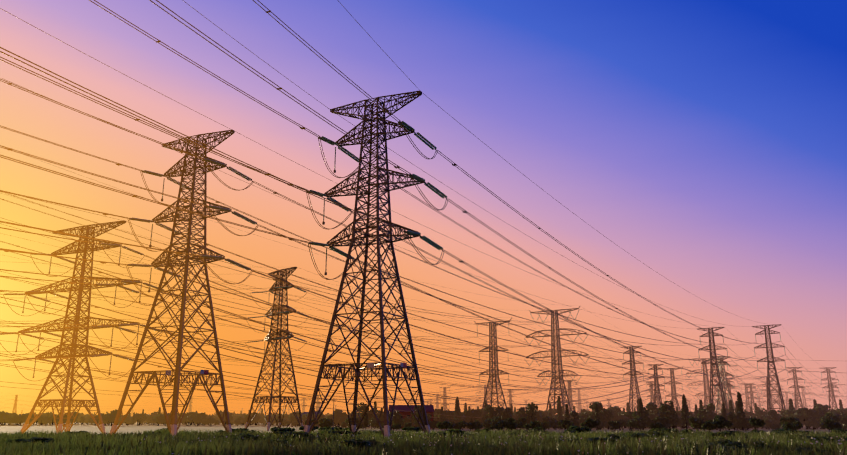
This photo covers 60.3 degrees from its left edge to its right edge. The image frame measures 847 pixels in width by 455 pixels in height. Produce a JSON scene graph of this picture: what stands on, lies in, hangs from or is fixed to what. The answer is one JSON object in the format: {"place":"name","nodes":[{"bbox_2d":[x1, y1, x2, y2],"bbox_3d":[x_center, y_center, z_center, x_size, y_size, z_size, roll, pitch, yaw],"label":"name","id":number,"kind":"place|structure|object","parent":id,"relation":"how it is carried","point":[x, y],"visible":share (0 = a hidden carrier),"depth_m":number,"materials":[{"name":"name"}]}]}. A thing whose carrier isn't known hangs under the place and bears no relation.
{"place":"outdoors","nodes":[
{"label":"outdoors","id":0,"kind":"place"},
{"bbox_2d":[0,422,846,434],"bbox_3d":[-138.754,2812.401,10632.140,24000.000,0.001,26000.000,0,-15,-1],"label":"ground","id":1,"kind":"structure","parent":0,"point":[123,428],"depth_m":287.43,"materials":[{"name":"brown soil"}]},
{"bbox_2d":[8,414,26,425],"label":"tree","id":2,"kind":"object","parent":1,"relation":"on","point":[20,418],"visible":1,"depth_m":446.67,"materials":[{"name":"brown plant"}]},
{"bbox_2d":[1,437,53,444],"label":"shrub","id":3,"kind":"object","parent":1,"relation":"on","point":[19,440],"visible":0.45,"depth_m":85.69,"materials":[{"name":"green plant"}]},
{"bbox_2d":[40,416,52,424],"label":"tree","id":4,"kind":"object","parent":1,"relation":"on","point":[46,420],"visible":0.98,"depth_m":453.27,"materials":[{"name":"green plant"}]},
{"bbox_2d":[51,413,73,424],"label":"tree","id":5,"kind":"object","parent":1,"relation":"on","point":[57,417],"visible":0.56,"depth_m":435.79,"materials":[{"name":"brown plant"}]},
{"bbox_2d":[0,220,164,432],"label":"tower","id":6,"kind":"structure","parent":1,"relation":"on","point":[79,288],"depth_m":155.32,"materials":[{"name":"metal"}]},
{"bbox_2d":[101,409,120,425],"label":"tree","id":7,"kind":"object","parent":1,"relation":"on","point":[109,417],"visible":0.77,"depth_m":419.08,"materials":[{"name":"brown plant"}]},
{"bbox_2d":[135,414,146,425],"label":"tree","id":8,"kind":"object","parent":1,"relation":"on","point":[140,417],"visible":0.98,"depth_m":447.71,"materials":[{"name":"green plant"}]},
{"bbox_2d":[153,413,170,424],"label":"tree","id":9,"kind":"object","parent":1,"relation":"on","point":[159,418],"visible":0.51,"depth_m":401.44,"materials":[{"name":"brown plant"}]},
{"bbox_2d":[110,130,257,435],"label":"tower","id":10,"kind":"structure","parent":1,"relation":"on","point":[173,428],"depth_m":137.16,"materials":[{"name":"metal"}]},
{"bbox_2d":[185,412,206,425],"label":"tree","id":11,"kind":"object","parent":1,"relation":"on","point":[198,418],"visible":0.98,"depth_m":397.79,"materials":[{"name":"brown plant"}]},
{"bbox_2d":[203,417,219,425],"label":"hedge","id":12,"kind":"object","parent":1,"relation":"on","point":[210,420],"visible":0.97,"depth_m":390.31,"materials":[{"name":"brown plant"}]},
{"bbox_2d":[218,410,233,424],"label":"tree","id":13,"kind":"object","parent":1,"relation":"on","point":[230,416],"visible":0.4,"depth_m":419.10,"materials":[{"name":"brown plant"}]},
{"bbox_2d":[232,433,261,440],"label":"shrub","id":14,"kind":"object","parent":1,"relation":"on","point":[242,435],"visible":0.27,"depth_m":92.50,"materials":[{"name":"green plant"}]},
{"bbox_2d":[242,413,260,423],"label":"tree","id":15,"kind":"object","parent":1,"relation":"on","point":[257,417],"visible":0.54,"depth_m":394.09,"materials":[{"name":"brown plant"}]},
{"bbox_2d":[245,267,306,430],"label":"tower","id":16,"kind":"structure","parent":1,"relation":"on","point":[278,289],"depth_m":241.68,"materials":[{"name":"metal"}]},
{"bbox_2d":[271,426,296,431],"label":"shrub","id":17,"kind":"object","parent":1,"relation":"on","point":[278,429],"visible":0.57,"depth_m":127.86,"materials":[{"name":"green plant"}]},
{"bbox_2d":[276,431,312,440],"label":"shrub","id":18,"kind":"object","parent":1,"relation":"on","point":[300,433],"visible":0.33,"depth_m":95.55,"materials":[{"name":"green plant"}]},
{"bbox_2d":[319,419,332,426],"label":"hedge","id":19,"kind":"object","parent":1,"relation":"on","point":[326,423],"visible":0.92,"depth_m":237.50,"materials":[{"name":"green plant"}]},
{"bbox_2d":[325,409,343,426],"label":"tree","id":20,"kind":"object","parent":1,"relation":"on","point":[338,414],"visible":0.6,"depth_m":334.01,"materials":[{"name":"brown plant"}]},
{"bbox_2d":[320,430,353,435],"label":"shrub","id":21,"kind":"object","parent":1,"relation":"on","point":[341,432],"visible":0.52,"depth_m":112.27,"materials":[{"name":"green plant"}]},
{"bbox_2d":[337,412,350,424],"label":"tree","id":22,"kind":"object","parent":1,"relation":"on","point":[342,418],"visible":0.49,"depth_m":330.68,"materials":[{"name":"brown plant"}]},
{"bbox_2d":[342,439,379,447],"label":"shrub","id":23,"kind":"object","parent":1,"relation":"on","point":[361,442],"visible":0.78,"depth_m":67.58,"materials":[{"name":"green plant"}]},
{"bbox_2d":[356,402,370,428],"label":"tree","id":24,"kind":"object","parent":1,"relation":"on","point":[360,408],"visible":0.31,"depth_m":286.62,"materials":[{"name":"green plant"}]},
{"bbox_2d":[304,91,446,438],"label":"tower","id":25,"kind":"structure","parent":1,"relation":"on","point":[332,245],"depth_m":121.76,"materials":[{"name":"metal"}]},
{"bbox_2d":[368,419,383,428],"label":"hedge","id":26,"kind":"object","parent":1,"relation":"on","point":[373,422],"visible":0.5,"depth_m":261.11,"materials":[{"name":"brown plant"}]},
{"bbox_2d":[388,411,404,428],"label":"tree","id":27,"kind":"object","parent":1,"relation":"on","point":[397,418],"visible":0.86,"depth_m":253.69,"materials":[{"name":"green plant"}]},
{"bbox_2d":[389,405,434,428],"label":"house","id":28,"kind":"structure","parent":1,"relation":"on","point":[428,408],"depth_m":286.75,"materials":[{"name":"purple brick"}]},
{"bbox_2d":[402,427,423,431],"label":"shrub","id":29,"kind":"object","parent":1,"relation":"on","point":[416,429],"visible":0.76,"depth_m":158.38,"materials":[{"name":"green plant"}]},
{"bbox_2d":[412,405,427,424],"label":"tree","id":30,"kind":"object","parent":1,"relation":"on","point":[417,416],"visible":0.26,"depth_m":250.42,"materials":[{"name":"green plant"}]},
{"bbox_2d":[0,428,846,454],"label":"grass","id":31,"kind":"structure","parent":1,"relation":"on","point":[67,443],"depth_m":69.78,"materials":[{"name":"green plant"}]},
{"bbox_2d":[436,421,452,429],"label":"hedge","id":32,"kind":"object","parent":1,"relation":"on","point":[444,425],"visible":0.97,"depth_m":219.66,"materials":[{"name":"green plant"}]},
{"bbox_2d":[440,386,450,410],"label":"tiny tower","id":33,"kind":"structure","parent":1,"relation":"on","point":[445,404],"depth_m":976.41,"materials":[{"name":"metal"}]},
{"bbox_2d":[438,411,453,419],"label":"hedge","id":34,"kind":"object","parent":1,"relation":"on","point":[445,414],"visible":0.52,"depth_m":291.91,"materials":[{"name":"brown plant"}]},
{"bbox_2d":[459,421,480,430],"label":"hedge","id":35,"kind":"object","parent":1,"relation":"on","point":[473,425],"visible":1,"depth_m":224.94,"materials":[{"name":"green plant"}]},
{"bbox_2d":[461,408,481,422],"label":"tree","id":36,"kind":"object","parent":1,"relation":"on","point":[472,414],"visible":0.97,"depth_m":287.59,"materials":[{"name":"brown plant"}]},
{"bbox_2d":[481,405,496,421],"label":"tree","id":37,"kind":"object","parent":1,"relation":"on","point":[489,410],"visible":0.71,"depth_m":263.34,"materials":[{"name":"brown plant"}]},
{"bbox_2d":[141,434,843,454],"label":"wild flowers","id":38,"kind":"object","parent":1,"relation":"on","point":[525,441],"visible":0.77,"depth_m":72.64,"materials":[{"name":"grey plant"}]},
{"bbox_2d":[474,318,511,407],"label":"tower","id":39,"kind":"structure","parent":1,"relation":"on","point":[492,352],"depth_m":393.32,"materials":[{"name":"metal"}]},
{"bbox_2d":[489,416,505,429],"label":"hedge","id":40,"kind":"object","parent":1,"relation":"on","point":[496,420],"visible":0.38,"depth_m":231.37,"materials":[{"name":"brown plant"}]},
{"bbox_2d":[498,418,516,430],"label":"hedge","id":41,"kind":"object","parent":1,"relation":"on","point":[508,423],"visible":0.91,"depth_m":217.70,"materials":[{"name":"green plant"}]},
{"bbox_2d":[514,407,527,428],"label":"tree","id":42,"kind":"object","parent":1,"relation":"on","point":[522,412],"visible":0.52,"depth_m":268.67,"materials":[{"name":"brown plant"}]},
{"bbox_2d":[524,403,537,423],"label":"tree","id":43,"kind":"object","parent":1,"relation":"on","point":[530,415],"visible":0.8,"depth_m":251.93,"materials":[{"name":"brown plant"}]},
{"bbox_2d":[523,420,542,429],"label":"hedge","id":44,"kind":"object","parent":1,"relation":"on","point":[534,424],"visible":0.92,"depth_m":216.26,"materials":[{"name":"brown plant"}]},
{"bbox_2d":[524,306,589,411],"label":"tower","id":45,"kind":"structure","parent":1,"relation":"on","point":[556,377],"depth_m":444.41,"materials":[{"name":"metal"}]},
{"bbox_2d":[558,419,573,429],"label":"hedge","id":46,"kind":"object","parent":1,"relation":"on","point":[565,424],"visible":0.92,"depth_m":221.28,"materials":[{"name":"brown plant"}]},
{"bbox_2d":[562,380,576,413],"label":"tower","id":47,"kind":"structure","parent":1,"relation":"on","point":[569,393],"depth_m":821.30,"materials":[{"name":"metal"}]},
{"bbox_2d":[569,411,579,425],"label":"tree","id":48,"kind":"object","parent":1,"relation":"on","point":[574,414],"visible":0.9,"depth_m":244.74,"materials":[{"name":"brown plant"}]},
{"bbox_2d":[571,388,588,410],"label":"tower","id":49,"kind":"structure","parent":1,"relation":"on","point":[579,407],"depth_m":1429.27,"materials":[{"name":"metal"}]},
{"bbox_2d":[571,426,588,432],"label":"shrub","id":50,"kind":"object","parent":1,"relation":"on","point":[580,429],"visible":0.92,"depth_m":135.87,"materials":[{"name":"green plant"}]},
{"bbox_2d":[580,418,594,428],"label":"hedge","id":51,"kind":"object","parent":1,"relation":"on","point":[588,422],"visible":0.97,"depth_m":213.44,"materials":[{"name":"green plant"}]},
{"bbox_2d":[588,402,606,422],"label":"tree","id":52,"kind":"object","parent":1,"relation":"on","point":[600,409],"visible":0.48,"depth_m":257.67,"materials":[{"name":"brown plant"}]},
{"bbox_2d":[594,404,600,429],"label":"cypress","id":53,"kind":"object","parent":1,"relation":"on","point":[596,417],"visible":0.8,"depth_m":240.33,"materials":[{"name":"green plant"}]},
{"bbox_2d":[584,437,624,444],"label":"shrub","id":54,"kind":"object","parent":1,"relation":"on","point":[594,439],"visible":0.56,"depth_m":73.22,"materials":[{"name":"green plant"}]},
{"bbox_2d":[602,410,613,428],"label":"tree","id":55,"kind":"object","parent":1,"relation":"on","point":[607,419],"visible":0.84,"depth_m":257.28,"materials":[{"name":"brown plant"}]},
{"bbox_2d":[608,420,619,430],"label":"hedge","id":56,"kind":"object","parent":1,"relation":"on","point":[615,424],"visible":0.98,"depth_m":220.15,"materials":[{"name":"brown plant"}]},
{"bbox_2d":[606,409,629,420],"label":"tree","id":57,"kind":"object","parent":1,"relation":"on","point":[617,416],"visible":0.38,"depth_m":287.27,"materials":[{"name":"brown plant"}]},
{"bbox_2d":[621,346,643,411],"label":"tower","id":58,"kind":"structure","parent":1,"relation":"on","point":[631,372],"depth_m":525.49,"materials":[{"name":"metal"}]},
{"bbox_2d":[628,417,646,430],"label":"hedge","id":59,"kind":"object","parent":1,"relation":"on","point":[641,423],"visible":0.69,"depth_m":231.20,"materials":[{"name":"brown plant"}]},
{"bbox_2d":[632,407,651,429],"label":"tree","id":60,"kind":"object","parent":1,"relation":"on","point":[644,415],"visible":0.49,"depth_m":237.41,"materials":[{"name":"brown plant"}]},
{"bbox_2d":[620,431,663,436],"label":"shrub","id":61,"kind":"object","parent":1,"relation":"on","point":[650,433],"visible":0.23,"depth_m":108.72,"materials":[{"name":"green plant"}]},
{"bbox_2d":[646,381,653,402],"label":"tower","id":62,"kind":"structure","parent":1,"relation":"on","point":[651,392],"depth_m":812.89,"materials":[{"name":"metal"}]},
{"bbox_2d":[648,364,664,406],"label":"tower","id":63,"kind":"structure","parent":1,"relation":"on","point":[656,381],"depth_m":494.62,"materials":[{"name":"metal"}]},
{"bbox_2d":[649,422,664,428],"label":"hedge","id":64,"kind":"object","parent":1,"relation":"on","point":[657,425],"visible":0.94,"depth_m":210.69,"materials":[{"name":"brown plant"}]},
{"bbox_2d":[653,417,669,427],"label":"hedge","id":65,"kind":"object","parent":1,"relation":"on","point":[664,421],"visible":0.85,"depth_m":226.95,"materials":[{"name":"brown plant"}]},
{"bbox_2d":[649,428,678,433],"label":"shrub","id":66,"kind":"object","parent":1,"relation":"on","point":[663,429],"visible":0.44,"depth_m":131.78,"materials":[{"name":"green plant"}]},
{"bbox_2d":[658,400,678,427],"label":"tree","id":67,"kind":"object","parent":1,"relation":"on","point":[664,408],"visible":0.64,"depth_m":235.07,"materials":[{"name":"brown plant"}]},
{"bbox_2d":[660,367,682,410],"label":"tower","id":68,"kind":"structure","parent":1,"relation":"on","point":[673,389],"depth_m":674.59,"materials":[{"name":"metal"}]},
{"bbox_2d":[0,0,846,417],"bbox_3d":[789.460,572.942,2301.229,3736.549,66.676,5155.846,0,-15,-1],"label":"conductors","id":69,"kind":"object","parent":68,"relation":"attached to","point":[226,282],"visible":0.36,"depth_m":180.23,"materials":[{"name":"grey"}]},
{"bbox_2d":[681,394,690,428],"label":"cypress","id":70,"kind":"object","parent":1,"relation":"on","point":[685,413],"visible":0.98,"depth_m":237.77,"materials":[{"name":"green plant"}]},
{"bbox_2d":[689,416,703,429],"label":"hedge","id":71,"kind":"object","parent":1,"relation":"on","point":[695,422],"visible":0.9,"depth_m":213.34,"materials":[{"name":"green plant"}]},
{"bbox_2d":[696,408,709,421],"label":"tree","id":72,"kind":"object","parent":1,"relation":"on","point":[704,412],"visible":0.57,"depth_m":243.80,"materials":[{"name":"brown plant"}]},
{"bbox_2d":[686,358,720,408],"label":"tower","id":73,"kind":"structure","parent":1,"relation":"on","point":[707,381],"depth_m":752.07,"materials":[{"name":"metal"}]},
{"bbox_2d":[701,420,715,430],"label":"hedge","id":74,"kind":"object","parent":1,"relation":"on","point":[708,425],"visible":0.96,"depth_m":203.54,"materials":[{"name":"brown plant"}]},
{"bbox_2d":[697,327,727,414],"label":"tower","id":75,"kind":"structure","parent":1,"relation":"on","point":[710,345],"depth_m":410.46,"materials":[{"name":"metal"}]},
{"bbox_2d":[703,444,737,453],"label":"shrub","id":76,"kind":"object","parent":1,"relation":"on","point":[729,447],"visible":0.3,"depth_m":63.12,"materials":[{"name":"green plant"}]},
{"bbox_2d":[711,415,732,431],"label":"hedge","id":77,"kind":"object","parent":1,"relation":"on","point":[719,421],"visible":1,"depth_m":202.88,"materials":[{"name":"green plant"}]},
{"bbox_2d":[709,432,734,437],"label":"shrub","id":78,"kind":"object","parent":1,"relation":"on","point":[721,433],"visible":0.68,"depth_m":99.27,"materials":[{"name":"green plant"}]},
{"bbox_2d":[712,356,740,412],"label":"tower","id":79,"kind":"structure","parent":1,"relation":"on","point":[726,383],"depth_m":549.96,"materials":[{"name":"metal"}]},
{"bbox_2d":[714,439,740,448],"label":"shrub","id":80,"kind":"object","parent":1,"relation":"on","point":[726,441],"visible":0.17,"depth_m":69.08,"materials":[{"name":"green plant"}]},
{"bbox_2d":[727,411,741,430],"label":"tree","id":81,"kind":"object","parent":1,"relation":"on","point":[731,417],"visible":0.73,"depth_m":231.02,"materials":[{"name":"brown plant"}]},
{"bbox_2d":[736,392,746,430],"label":"cypress","id":82,"kind":"object","parent":1,"relation":"on","point":[740,412],"visible":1,"depth_m":229.74,"materials":[{"name":"green plant"}]},
{"bbox_2d":[739,383,753,411],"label":"tower","id":83,"kind":"structure","parent":1,"relation":"on","point":[746,403],"depth_m":956.54,"materials":[{"name":"metal"}]},
{"bbox_2d":[745,384,757,412],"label":"tower","id":84,"kind":"structure","parent":1,"relation":"on","point":[750,391],"depth_m":768.58,"materials":[{"name":"metal"}]},
{"bbox_2d":[748,418,765,428],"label":"hedge","id":85,"kind":"object","parent":1,"relation":"on","point":[758,422],"visible":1,"depth_m":199.56,"materials":[{"name":"green plant"}]},
{"bbox_2d":[752,441,771,449],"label":"shrub","id":86,"kind":"object","parent":1,"relation":"on","point":[758,445],"visible":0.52,"depth_m":68.94,"materials":[{"name":"green plant"}]},
{"bbox_2d":[752,324,785,413],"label":"tower","id":87,"kind":"structure","parent":1,"relation":"on","point":[769,404],"depth_m":434.52,"materials":[{"name":"metal"}]},
{"bbox_2d":[754,376,784,409],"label":"tower","id":88,"kind":"structure","parent":1,"relation":"on","point":[768,392],"depth_m":1056.49,"materials":[{"name":"metal"}]},
{"bbox_2d":[768,410,778,423],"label":"tree","id":89,"kind":"object","parent":1,"relation":"on","point":[774,416],"visible":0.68,"depth_m":261.56,"materials":[{"name":"brown plant"}]},
{"bbox_2d":[768,428,809,434],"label":"shrub","id":90,"kind":"object","parent":1,"relation":"on","point":[783,430],"visible":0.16,"depth_m":119.92,"materials":[{"name":"green plant"}]},
{"bbox_2d":[780,416,799,424],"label":"hedge","id":91,"kind":"object","parent":1,"relation":"on","point":[783,420],"visible":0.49,"depth_m":206.95,"materials":[{"name":"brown plant"}]},
{"bbox_2d":[781,420,802,429],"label":"hedge","id":92,"kind":"object","parent":1,"relation":"on","point":[792,425],"visible":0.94,"depth_m":195.79,"materials":[{"name":"green plant"}]},
{"bbox_2d":[786,367,804,409],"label":"tower","id":93,"kind":"structure","parent":1,"relation":"on","point":[796,388],"depth_m":692.04,"materials":[{"name":"metal"}]},
{"bbox_2d":[792,386,814,407],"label":"tower","id":94,"kind":"structure","parent":1,"relation":"on","point":[803,396],"depth_m":1362.82,"materials":[{"name":"metal"}]},
{"bbox_2d":[790,407,826,428],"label":"tree","id":95,"kind":"object","parent":1,"relation":"on","point":[823,413],"visible":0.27,"depth_m":259.68,"materials":[{"name":"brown plant"}]},
{"bbox_2d":[789,447,827,454],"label":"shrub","id":96,"kind":"object","parent":1,"relation":"on","point":[801,448],"visible":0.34,"depth_m":61.94,"materials":[{"name":"green plant"}]},
{"bbox_2d":[796,407,821,428],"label":"tree","id":97,"kind":"object","parent":1,"relation":"on","point":[804,413],"visible":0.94,"depth_m":256.35,"materials":[{"name":"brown plant"}]},
{"bbox_2d":[807,436,835,443],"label":"shrub","id":98,"kind":"object","parent":1,"relation":"on","point":[816,437],"visible":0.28,"depth_m":88.62,"materials":[{"name":"green plant"}]},
{"bbox_2d":[818,413,839,427],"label":"tree","id":99,"kind":"object","parent":1,"relation":"on","point":[833,416],"visible":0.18,"depth_m":216.78,"materials":[{"name":"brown plant"}]},
{"bbox_2d":[820,367,838,409],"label":"tower","id":100,"kind":"structure","parent":1,"relation":"on","point":[829,382],"depth_m":724.81,"materials":[{"name":"metal"}]},
{"bbox_2d":[820,416,839,430],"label":"hedge","id":101,"kind":"object","parent":1,"relation":"on","point":[825,419],"visible":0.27,"depth_m":209.97,"materials":[{"name":"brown plant"}]},
{"bbox_2d":[823,419,841,431],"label":"hedge","id":102,"kind":"object","parent":1,"relation":"on","point":[830,425],"visible":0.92,"depth_m":196.35,"materials":[{"name":"green plant"}]},
{"bbox_2d":[0,0,846,414],"label":"sky","id":103,"kind":"structure","parent":0,"point":[706,140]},
{"bbox_2d":[454,400,459,418],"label":"cypress","id":104,"kind":"object","parent":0,"point":[456,414],"visible":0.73,"depth_m":285.22,"materials":[{"name":"brown plant"}]},
{"bbox_2d":[498,407,511,419],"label":"tree","id":105,"kind":"object","parent":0,"point":[506,413],"visible":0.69,"depth_m":256.68,"materials":[{"name":"brown plant"}]},
{"bbox_2d":[556,396,562,420],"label":"cypress","id":106,"kind":"object","parent":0,"point":[559,412],"visible":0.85,"depth_m":281.71,"materials":[{"name":"brown plant"}]},
{"bbox_2d":[645,402,659,419],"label":"tree","id":107,"kind":"object","parent":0,"point":[650,406],"visible":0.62,"depth_m":267.12,"materials":[{"name":"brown plant"}]},
{"bbox_2d":[703,403,716,416],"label":"tree","id":108,"kind":"object","parent":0,"point":[711,407],"visible":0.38,"depth_m":267.60,"materials":[{"name":"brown plant"}]},
{"bbox_2d":[753,408,767,419],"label":"tree","id":109,"kind":"object","parent":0,"point":[761,413],"visible":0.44,"depth_m":290.42,"materials":[{"name":"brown plant"}]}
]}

